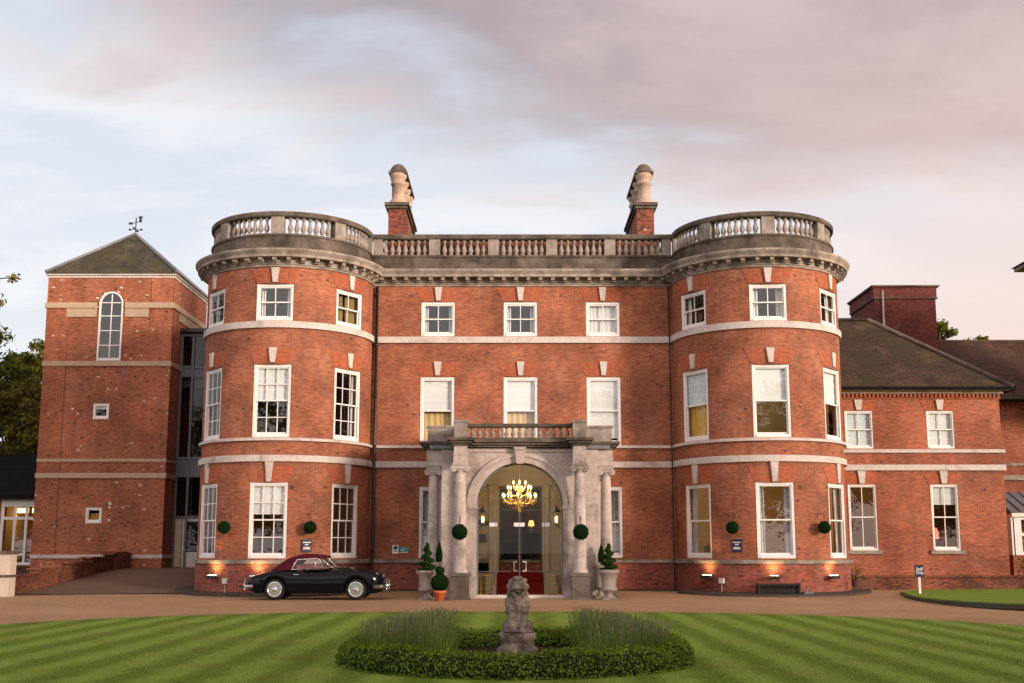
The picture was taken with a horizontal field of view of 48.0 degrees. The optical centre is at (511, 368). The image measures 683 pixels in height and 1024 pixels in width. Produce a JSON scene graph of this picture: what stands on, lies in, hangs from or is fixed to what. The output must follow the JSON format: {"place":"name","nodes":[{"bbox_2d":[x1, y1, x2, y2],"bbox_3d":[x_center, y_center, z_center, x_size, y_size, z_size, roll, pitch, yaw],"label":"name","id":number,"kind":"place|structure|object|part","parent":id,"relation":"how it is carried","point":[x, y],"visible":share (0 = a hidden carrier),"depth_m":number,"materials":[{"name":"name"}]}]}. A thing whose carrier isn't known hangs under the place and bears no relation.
{"place":"outdoors","nodes":[
{"label":"outdoors","id":0,"kind":"place"},
{"bbox_2d":[14,567,194,594],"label":"side lane","id":1,"kind":"structure","parent":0,"point":[149,580],"depth_m":41.74,"materials":[{"name":"brown asphalt"}]},
{"bbox_2d":[0,611,1023,682],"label":"lawn","id":2,"kind":"structure","parent":0,"point":[693,627],"depth_m":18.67,"materials":[{"name":"green plant"}]},
{"bbox_2d":[457,646,569,656],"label":"flower bed soil","id":3,"kind":"structure","parent":2,"relation":"on","point":[492,649],"depth_m":17.95,"materials":[{"name":"brown soil"}]},
{"bbox_2d":[351,605,465,654],"bbox_3d":[-1.495,3.766,16.360,1.688,0.791,4.044,0,-9,0],"label":"lavender clump","id":4,"kind":"object","parent":3,"relation":"on","point":[427,633],"visible":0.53,"depth_m":15.79,"materials":[{"name":"green plant"}]},
{"bbox_2d":[497,576,538,656],"bbox_3d":[0.080,3.589,16.543,0.600,1.197,0.600,0,-9,0],"label":"lion statue","id":5,"kind":"object","parent":3,"relation":"on","point":[517,633],"visible":1,"depth_m":16.39,"materials":[{"name":"stone"}]},
{"bbox_2d":[560,605,683,652],"bbox_3d":[1.562,3.753,16.363,1.675,0.816,4.047,0,-9,0],"label":"lavender clump","id":6,"kind":"object","parent":3,"relation":"on","point":[602,631],"visible":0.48,"depth_m":15.76,"materials":[{"name":"green plant"}]},
{"bbox_2d":[335,624,695,680],"bbox_3d":[0.049,3.998,16.482,5.108,0.462,5.129,0,-9,0],"label":"box hedge","id":7,"kind":"object","parent":2,"relation":"on","point":[572,664],"visible":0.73,"depth_m":14.43,"materials":[{"name":"green plant"}]},
{"bbox_2d":[0,589,1023,624],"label":"driveway","id":8,"kind":"structure","parent":0,"point":[20,608],"depth_m":32.24,"materials":[{"name":"brown gravel"}]},
{"bbox_2d":[174,586,346,596],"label":"kerb","id":9,"kind":"structure","parent":8,"relation":"on","point":[187,590],"depth_m":37.28,"materials":[{"name":"stone"}]},
{"bbox_2d":[243,554,390,599],"bbox_3d":[-5.980,6.403,35.435,4.430,1.373,1.712,0,-9,0],"label":"parked car","id":10,"kind":"object","parent":8,"relation":"on","point":[287,577],"visible":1,"depth_m":34.68,"materials":[{"name":"paint"}]},
{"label":"side window","id":11,"kind":"part","parent":10,"relation":"part of","materials":[{"name":"clear glass"}]},
{"bbox_2d":[416,570,435,599],"bbox_3d":[-2.600,6.608,35.099,0.680,0.880,0.660,0,-9,0],"label":"stone urn","id":12,"kind":"object","parent":8,"relation":"on","point":[425,586],"visible":0.87,"depth_m":34.90,"materials":[{"name":"stone"}]},
{"bbox_2d":[418,543,435,570],"bbox_3d":[-2.592,5.790,35.243,0.619,0.929,0.618,0,-9,0],"label":"spiral topiary","id":13,"kind":"object","parent":12,"relation":"in","point":[426,564],"visible":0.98,"depth_m":35.11,"materials":[{"name":"green plant"}]},
{"bbox_2d":[431,562,446,597],"bbox_3d":[-2.300,6.653,36.155,0.499,1.120,0.484,0,-9,0],"label":"stone urn","id":14,"kind":"object","parent":8,"relation":"on","point":[441,564],"visible":0.33,"depth_m":36.04,"materials":[{"name":"stone"}]},
{"bbox_2d":[435,542,442,561],"bbox_3d":[-2.298,5.814,36.288,0.246,0.702,0.242,0,-9,0],"label":"cone topiary","id":15,"kind":"object","parent":14,"relation":"on","point":[439,556],"visible":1,"depth_m":36.22,"materials":[{"name":"green plant"}]},
{"bbox_2d":[434,591,445,600],"bbox_3d":[-2.170,6.814,34.510,0.370,0.290,0.370,0,-9,0],"label":"terracotta pot","id":16,"kind":"object","parent":8,"relation":"on","point":[439,595],"visible":1,"depth_m":34.38,"materials":[{"name":"ceramic"}]},
{"bbox_2d":[431,566,448,590],"bbox_3d":[-2.172,6.340,34.583,0.565,0.784,0.573,0,-9,0],"label":"potted topiary","id":17,"kind":"object","parent":16,"relation":"in","point":[439,580],"visible":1,"depth_m":34.42,"materials":[{"name":"green plant"}]},
{"bbox_2d":[592,563,604,598],"bbox_3d":[2.760,6.632,35.956,0.499,1.100,0.484,0,-9,0],"label":"stone urn","id":18,"kind":"object","parent":8,"relation":"on","point":[598,584],"visible":0.58,"depth_m":35.82,"materials":[{"name":"stone"}]},
{"bbox_2d":[598,544,604,562],"bbox_3d":[2.803,5.835,36.083,0.240,0.643,0.246,0,-9,0],"label":"cone topiary","id":19,"kind":"object","parent":18,"relation":"in","point":[600,554],"visible":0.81,"depth_m":36.02,"materials":[{"name":"green plant"}]},
{"bbox_2d":[598,570,618,599],"bbox_3d":[2.960,6.598,35.101,0.657,0.900,0.638,0,-9,0],"label":"stone urn","id":20,"kind":"object","parent":8,"relation":"on","point":[608,580],"visible":0.98,"depth_m":34.91,"materials":[{"name":"stone"}]},
{"bbox_2d":[599,543,617,569],"bbox_3d":[2.960,5.793,35.242,0.633,0.886,0.632,0,-9,0],"label":"spiral topiary","id":21,"kind":"object","parent":20,"relation":"in","point":[609,560],"visible":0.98,"depth_m":35.11,"materials":[{"name":"green plant"}]},
{"bbox_2d":[677,589,871,596],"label":"kerb","id":22,"kind":"structure","parent":8,"relation":"on","point":[853,592],"depth_m":37.29,"materials":[{"name":"stone"}]},
{"bbox_2d":[803,586,813,593],"bbox_3d":[9.570,7.176,37.146,0.300,0.300,0.180,0,-9,0],"label":"utility box","id":23,"kind":"object","parent":22,"relation":"on","point":[806,592],"visible":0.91,"depth_m":37.05,"materials":[{"name":"grey metal"}]},
{"bbox_2d":[756,583,800,593],"bbox_3d":[8.600,7.149,37.135,1.360,0.430,0.370,0,-9,0],"label":"cellar grille","id":24,"kind":"object","parent":8,"relation":"on","point":[778,588],"visible":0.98,"depth_m":37.01,"materials":[{"name":"black metal"}]},
{"bbox_2d":[900,592,1023,609],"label":"kerb","id":25,"kind":"structure","parent":8,"relation":"on","point":[984,605],"depth_m":31.50,"materials":[{"name":"stone"}]},
{"bbox_2d":[1014,556,1023,574],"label":"shrub","id":26,"kind":"object","parent":8,"relation":"on","point":[1022,567],"visible":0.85,"depth_m":43.14,"materials":[{"name":"green plant"}]},
{"bbox_2d":[0,0,1023,440],"label":"sky","id":27,"kind":"structure","parent":0,"point":[898,125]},
{"bbox_2d":[851,563,862,585],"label":"shrub","id":28,"kind":"object","parent":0,"point":[854,582],"visible":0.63,"depth_m":41.48,"materials":[{"name":"green plant"}]},
{"bbox_2d":[904,589,1023,604],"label":"side lawn","id":29,"kind":"structure","parent":0,"point":[1005,596],"depth_m":35.52,"materials":[{"name":"green plant"}]},
{"bbox_2d":[914,565,923,593],"bbox_3d":[13.170,6.910,37.162,0.290,1.110,0.101,0,-9,0],"label":"staff sign","id":30,"kind":"object","parent":29,"relation":"on","point":[919,571],"visible":1,"depth_m":37.16,"materials":[{"name":"black paint"}]},
{"bbox_3d":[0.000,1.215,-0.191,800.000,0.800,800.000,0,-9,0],"label":"ground","id":31,"kind":"structure","parent":0,"visible":0},
{"bbox_2d":[0,551,19,596],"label":"large planter","id":32,"kind":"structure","parent":31,"relation":"on","point":[8,563],"depth_m":36.88,"materials":[{"name":"stone"}]},
{"bbox_2d":[0,272,20,307],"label":"tree","id":33,"kind":"object","parent":31,"relation":"on","point":[14,277],"visible":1,"depth_m":50.12,"materials":[{"name":"green plant"}]},
{"bbox_2d":[0,454,36,566],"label":"garden room","id":34,"kind":"object","parent":31,"relation":"on","point":[17,483],"visible":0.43,"depth_m":53.75,"materials":[{"name":"wood"}]},
{"bbox_2d":[0,499,33,564],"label":"window frame","id":35,"kind":"structure","parent":34,"relation":"in","point":[15,503],"depth_m":52.53,"materials":[{"name":"white paint"}]},
{"bbox_2d":[0,379,41,453],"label":"tree","id":36,"kind":"object","parent":31,"relation":"on","point":[18,435],"visible":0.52,"depth_m":58.04,"materials":[{"name":"green plant"}]},
{"bbox_2d":[0,323,41,444],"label":"tree","id":37,"kind":"object","parent":31,"relation":"on","point":[15,365],"visible":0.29,"depth_m":61.19,"materials":[{"name":"green plant"}]},
{"bbox_2d":[16,568,28,573],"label":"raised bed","id":38,"kind":"object","parent":31,"relation":"on","point":[21,570],"visible":0.1,"depth_m":41.49,"materials":[{"name":"brown brick"}]},
{"bbox_2d":[9,338,44,382],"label":"tree","id":39,"kind":"object","parent":31,"relation":"on","point":[38,346],"visible":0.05,"depth_m":67.30,"materials":[{"name":"green plant"}]},
{"bbox_2d":[15,552,131,593],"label":"brick wall","id":40,"kind":"structure","parent":31,"relation":"on","point":[46,573],"depth_m":42.30,"materials":[{"name":"red brick"}]},
{"bbox_2d":[30,216,207,567],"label":"brick tower","id":41,"kind":"structure","parent":31,"relation":"on","point":[121,312],"depth_m":50.42,"materials":[{"name":"brick"}]},
{"bbox_2d":[85,508,101,522],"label":"window","id":42,"kind":"structure","parent":41,"relation":"in","point":[93,517],"depth_m":49.65,"materials":[{"name":"white paint"}]},
{"bbox_2d":[93,404,108,418],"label":"window","id":43,"kind":"structure","parent":41,"relation":"in","point":[96,406],"depth_m":50.33,"materials":[{"name":"white paint"}]},
{"bbox_2d":[96,292,123,360],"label":"window","id":44,"kind":"structure","parent":41,"relation":"in","point":[101,300],"depth_m":50.91,"materials":[{"name":"white paint"}]},
{"bbox_2d":[171,328,206,566],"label":"glass link","id":45,"kind":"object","parent":31,"relation":"on","point":[189,440],"visible":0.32,"depth_m":51.64,"materials":[{"name":"grey glass"}]},
{"bbox_2d":[180,519,198,566],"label":"door","id":46,"kind":"structure","parent":45,"relation":"in","point":[192,526],"depth_m":51.00,"materials":[{"name":"white paint"}]},
{"bbox_2d":[193,164,852,599],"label":"country house","id":47,"kind":"structure","parent":31,"relation":"on","point":[647,406],"depth_m":39.87,"materials":[{"name":"red brick"}]},
{"bbox_2d":[199,483,216,557],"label":"window","id":48,"kind":"structure","parent":47,"relation":"in","point":[203,503],"depth_m":39.13,"materials":[{"name":"white paint"}]},
{"bbox_2d":[205,575,216,578],"bbox_3d":[-9.838,6.852,37.797,0.330,0.123,0.320,-6,-11,35],"label":"floodlight","id":49,"kind":"object","parent":47,"relation":"attached to","point":[210,576],"visible":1,"depth_m":37.67,"materials":[{"name":"black paint"}]},
{"bbox_2d":[204,367,221,440],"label":"window","id":50,"kind":"structure","parent":47,"relation":"in","point":[208,383],"depth_m":39.76,"materials":[{"name":"white paint"}]},
{"bbox_2d":[209,289,224,327],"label":"window","id":51,"kind":"structure","parent":47,"relation":"in","point":[211,312],"depth_m":40.35,"materials":[{"name":"white paint"}]},
{"bbox_2d":[217,513,230,533],"bbox_3d":[-9.450,5.093,37.738,0.451,0.689,0.447,3,-9,-19],"label":"topiary ball","id":52,"kind":"object","parent":47,"relation":"attached to","point":[223,527],"visible":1,"depth_m":37.60,"materials":[{"name":"green plant"}]},
{"bbox_2d":[222,578,227,591],"bbox_3d":[-9.405,7.116,37.633,0.180,0.490,0.080,-5,-10,27],"label":"sign","id":53,"kind":"object","parent":47,"relation":"attached to","point":[224,581],"visible":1,"depth_m":37.62,"materials":[{"name":"white metal"}]},
{"bbox_2d":[248,482,287,557],"bbox_3d":[-8.020,4.991,37.859,1.250,2.480,0.170,0,-9,0],"label":"window","id":54,"kind":"structure","parent":47,"relation":"in","point":[265,497],"depth_m":37.97,"materials":[{"name":"white paint"}]},
{"bbox_2d":[252,364,291,436],"bbox_3d":[-8.020,1.084,38.474,1.250,2.450,0.170,0,-9,0],"label":"window","id":55,"kind":"structure","parent":47,"relation":"in","point":[272,382],"depth_m":38.58,"materials":[{"name":"white paint"}]},
{"bbox_2d":[256,284,293,320],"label":"window","id":56,"kind":"structure","parent":47,"relation":"in","point":[261,288],"depth_m":39.02,"materials":[{"name":"white paint"}]},
{"bbox_2d":[302,539,311,551],"bbox_3d":[-6.751,5.827,37.832,0.330,0.400,0.028,4,-10,-25],"label":"wall plaque","id":57,"kind":"object","parent":47,"relation":"attached to","point":[306,545],"depth_m":37.82,"materials":[{"name":"metal"}]},
{"bbox_2d":[304,513,316,533],"bbox_3d":[-6.620,5.094,37.724,0.448,0.696,0.446,-3,-10,20],"label":"topiary ball","id":58,"kind":"object","parent":47,"relation":"attached to","point":[310,526],"visible":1,"depth_m":37.59,"materials":[{"name":"green plant"}]},
{"bbox_2d":[330,483,357,557],"bbox_3d":[-5.726,5.171,39.004,0.150,2.480,1.250,-6,-11,35],"label":"window","id":59,"kind":"structure","parent":47,"relation":"in","point":[355,487],"depth_m":39.16,"materials":[{"name":"white paint"}]},
{"bbox_2d":[333,368,359,441],"bbox_3d":[-5.786,1.271,39.662,0.300,2.450,1.250,-6,-11,35],"label":"window","id":60,"kind":"structure","parent":47,"relation":"in","point":[351,373],"depth_m":39.89,"materials":[{"name":"white paint"}]},
{"bbox_2d":[336,289,361,329],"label":"window","id":61,"kind":"structure","parent":47,"relation":"in","point":[350,297],"depth_m":40.34,"materials":[{"name":"white paint"}]},
{"bbox_2d":[392,545,398,553],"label":"notice sign","id":62,"kind":"object","parent":47,"relation":"attached to","point":[395,549],"visible":1,"depth_m":40.47,"materials":[{"name":"white paint"}]},
{"bbox_2d":[400,547,407,552],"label":"green sign","id":63,"kind":"object","parent":47,"relation":"attached to","point":[403,549],"visible":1,"depth_m":40.46,"materials":[{"name":"green plastic"}]},
{"bbox_2d":[419,487,428,557],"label":"window","id":64,"kind":"structure","parent":47,"relation":"in","point":[423,491],"depth_m":40.82,"materials":[{"name":"white paint"}]},
{"bbox_2d":[420,377,454,440],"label":"window","id":65,"kind":"structure","parent":47,"relation":"in","point":[437,393],"depth_m":41.47,"materials":[{"name":"white paint"}]},
{"bbox_2d":[421,302,454,335],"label":"window","id":66,"kind":"structure","parent":47,"relation":"in","point":[425,319],"depth_m":41.88,"materials":[{"name":"white paint"}]},
{"bbox_2d":[452,516,467,539],"bbox_3d":[-1.598,4.864,35.088,0.505,0.741,0.550,0,-9,0],"label":"topiary ball","id":67,"kind":"object","parent":47,"relation":"attached to","point":[459,531],"visible":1,"depth_m":34.90,"materials":[{"name":"green plant"}]},
{"bbox_2d":[478,505,486,527],"bbox_3d":[-1.154,4.902,37.899,0.687,0.773,0.260,0,-9,0],"label":"wall lantern","id":68,"kind":"object","parent":47,"relation":"attached to","point":[482,509],"depth_m":37.85,"materials":[{"name":"black paint"}]},
{"bbox_2d":[502,465,536,511],"bbox_3d":[0.250,3.921,38.458,1.218,1.780,1.233,0,-9,0],"label":"chandelier","id":69,"kind":"object","parent":47,"relation":"hanging from","point":[520,490],"visible":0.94,"depth_m":38.31,"materials":[{"name":"gold metal"}]},
{"bbox_2d":[504,302,536,335],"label":"window","id":70,"kind":"structure","parent":47,"relation":"in","point":[507,305],"depth_m":41.89,"materials":[{"name":"white paint"}]},
{"bbox_2d":[504,377,537,436],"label":"window","id":71,"kind":"structure","parent":47,"relation":"in","point":[520,393],"depth_m":41.47,"materials":[{"name":"white paint"}]},
{"bbox_2d":[528,520,533,532],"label":"hall lamp","id":72,"kind":"object","parent":47,"relation":"on","point":[531,523],"visible":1,"depth_m":43.05,"materials":[{"name":"gold metal"}]},
{"bbox_2d":[552,505,561,528],"bbox_3d":[1.654,4.902,37.899,0.687,0.773,0.260,0,-9,0],"label":"wall lantern","id":73,"kind":"object","parent":47,"relation":"attached to","point":[555,509],"depth_m":37.86,"materials":[{"name":"black paint"}]},
{"bbox_2d":[573,516,588,539],"bbox_3d":[2.101,4.862,35.069,0.504,0.743,0.512,5,-10,-29],"label":"topiary ball","id":74,"kind":"object","parent":47,"relation":"attached to","point":[580,531],"visible":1,"depth_m":34.90,"materials":[{"name":"green plant"}]},
{"bbox_2d":[586,302,619,335],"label":"window","id":75,"kind":"structure","parent":47,"relation":"in","point":[602,318],"depth_m":41.95,"materials":[{"name":"white paint"}]},
{"bbox_2d":[587,377,620,444],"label":"window","id":76,"kind":"structure","parent":47,"relation":"in","point":[603,393],"depth_m":41.44,"materials":[{"name":"white glass"}]},
{"bbox_2d":[611,487,622,557],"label":"window","id":77,"kind":"structure","parent":47,"relation":"in","point":[616,492],"depth_m":40.83,"materials":[{"name":"white paint"}]},
{"bbox_2d":[681,290,705,330],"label":"window","id":78,"kind":"structure","parent":47,"relation":"in","point":[683,298],"depth_m":40.53,"materials":[{"name":"white paint"}]},
{"bbox_2d":[683,368,708,441],"bbox_3d":[6.459,1.290,39.783,0.310,2.450,1.250,6,-11,-33],"label":"window","id":79,"kind":"structure","parent":47,"relation":"in","point":[696,388],"depth_m":39.93,"materials":[{"name":"white paint"}]},
{"bbox_2d":[686,484,711,557],"bbox_3d":[6.454,5.196,39.165,0.300,2.480,1.250,6,-11,-33],"label":"window","id":80,"kind":"structure","parent":47,"relation":"in","point":[688,509],"depth_m":39.49,"materials":[{"name":"white paint"}]},
{"bbox_2d":[700,575,711,578],"bbox_3d":[6.490,6.914,38.187,0.320,0.123,0.330,9,-12,-43],"label":"floodlight","id":81,"kind":"object","parent":47,"relation":"attached to","point":[705,576],"visible":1,"depth_m":38.06,"materials":[{"name":"black paint"}]},
{"bbox_2d":[704,545,710,552],"bbox_3d":[6.887,6.545,39.050,0.510,1.100,0.480,5,-10,-30],"label":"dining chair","id":82,"kind":"object","parent":47,"relation":"on","point":[707,548],"visible":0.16,"depth_m":39.05,"materials":[{"name":"brown wood"}]},
{"bbox_2d":[718,578,724,587],"bbox_3d":[6.913,7.163,37.928,0.180,0.490,0.080,-7,-11,37],"label":"sign","id":83,"kind":"object","parent":47,"relation":"attached to","point":[721,580],"visible":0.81,"depth_m":37.92,"materials":[{"name":"white metal"}]},
{"bbox_2d":[726,513,738,533],"bbox_3d":[7.238,5.102,37.797,0.437,0.689,0.454,2,-9,-15],"label":"topiary ball","id":84,"kind":"object","parent":47,"relation":"attached to","point":[732,527],"visible":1,"depth_m":37.64,"materials":[{"name":"green plant"}]},
{"bbox_2d":[732,539,741,551],"bbox_3d":[7.406,5.834,37.877,0.330,0.400,0.028,-5,-10,27],"label":"wall plaque","id":85,"kind":"object","parent":47,"relation":"attached to","point":[736,545],"depth_m":37.86,"materials":[{"name":"metal"}]},
{"bbox_2d":[749,284,786,320],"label":"window","id":86,"kind":"structure","parent":47,"relation":"in","point":[780,289],"depth_m":39.03,"materials":[{"name":"white paint"}]},
{"bbox_2d":[752,364,791,436],"bbox_3d":[8.671,1.084,38.475,1.250,2.450,0.170,0,-9,2],"label":"window","id":87,"kind":"structure","parent":47,"relation":"in","point":[770,383],"depth_m":38.59,"materials":[{"name":"white paint"}]},
{"bbox_2d":[769,575,779,578],"bbox_3d":[8.482,6.764,37.237,0.333,0.123,0.336,0,-9,0],"label":"floodlight","id":88,"kind":"object","parent":47,"relation":"attached to","point":[774,577],"visible":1,"depth_m":37.09,"materials":[{"name":"black paint"}]},
{"bbox_2d":[755,482,795,557],"bbox_3d":[8.674,5.001,37.924,1.250,2.480,0.300,0,-9,2],"label":"window","id":89,"kind":"structure","parent":47,"relation":"in","point":[788,490],"depth_m":37.93,"materials":[{"name":"white paint"}]},
{"bbox_2d":[817,513,830,533],"bbox_3d":[10.247,5.098,37.763,0.445,0.692,0.445,-3,-9,18],"label":"topiary ball","id":90,"kind":"object","parent":47,"relation":"attached to","point":[824,527],"visible":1,"depth_m":37.62,"materials":[{"name":"green plant"}]},
{"bbox_2d":[820,288,835,327],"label":"window","id":91,"kind":"structure","parent":47,"relation":"in","point":[833,311],"depth_m":40.34,"materials":[{"name":"white paint"}]},
{"bbox_2d":[823,367,840,440],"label":"window","id":92,"kind":"structure","parent":47,"relation":"in","point":[830,376],"depth_m":39.76,"materials":[{"name":"white paint"}]},
{"bbox_2d":[828,575,839,578],"bbox_3d":[10.543,6.847,37.767,0.330,0.123,0.320,6,-11,-34],"label":"floodlight","id":93,"kind":"object","parent":47,"relation":"attached to","point":[834,576],"visible":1,"depth_m":37.63,"materials":[{"name":"black paint"}]},
{"bbox_2d":[828,483,846,557],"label":"window","id":94,"kind":"structure","parent":47,"relation":"in","point":[841,491],"depth_m":39.22,"materials":[{"name":"white paint"}]},
{"bbox_2d":[852,586,908,589],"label":"border edge","id":95,"kind":"object","parent":31,"relation":"on","point":[883,587],"visible":0.43,"depth_m":41.18,"materials":[{"name":"brick"}]},
{"bbox_2d":[838,318,1023,588],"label":"side wing","id":96,"kind":"structure","parent":31,"relation":"on","point":[923,452],"depth_m":42.99,"materials":[{"name":"red brick"}]},
{"bbox_2d":[844,411,873,447],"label":"window","id":97,"kind":"structure","parent":96,"relation":"in","point":[858,424],"depth_m":43.29,"materials":[{"name":"white paint"}]},
{"bbox_2d":[848,484,882,553],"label":"window","id":98,"kind":"structure","parent":96,"relation":"in","point":[873,486],"depth_m":42.69,"materials":[{"name":"white paint"}]},
{"bbox_2d":[934,528,938,538],"bbox_3d":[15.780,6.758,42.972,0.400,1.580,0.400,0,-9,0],"label":"table lamp","id":99,"kind":"object","parent":96,"relation":"in","point":[936,533],"visible":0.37,"depth_m":42.91,"materials":[{"name":"orange fabric"}]},
{"bbox_2d":[926,411,954,447],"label":"window","id":100,"kind":"structure","parent":96,"relation":"in","point":[940,424],"depth_m":43.29,"materials":[{"name":"white paint"}]},
{"bbox_2d":[930,484,965,553],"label":"window","id":101,"kind":"structure","parent":96,"relation":"in","point":[941,494],"depth_m":42.80,"materials":[{"name":"white paint"}]},
{"bbox_2d":[937,319,957,339],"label":"tree","id":102,"kind":"object","parent":31,"relation":"on","point":[943,328],"visible":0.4,"depth_m":76.89,"materials":[{"name":"green plant"}]},
{"bbox_2d":[963,335,988,339],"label":"tree","id":103,"kind":"object","parent":31,"relation":"on","point":[979,337],"visible":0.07,"depth_m":77.06,"materials":[{"name":"green plant"}]},
{"bbox_2d":[938,340,1023,574],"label":"annex","id":104,"kind":"object","parent":31,"relation":"on","point":[1003,359],"visible":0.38,"depth_m":49.25,"materials":[{"name":"brick"}]},
{"bbox_2d":[847,285,938,348],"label":"roof block","id":105,"kind":"structure","parent":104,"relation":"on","point":[909,310],"depth_m":51.96,"materials":[{"name":"brick"}]},
{"bbox_2d":[1005,491,1023,574],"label":"bay window","id":106,"kind":"structure","parent":104,"relation":"in","point":[1014,500],"depth_m":46.73,"materials":[{"name":"wood"}]},
{"bbox_2d":[1011,262,1023,271],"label":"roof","id":107,"kind":"structure","parent":104,"relation":"on","point":[1019,267],"depth_m":46.91,"materials":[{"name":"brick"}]}
]}

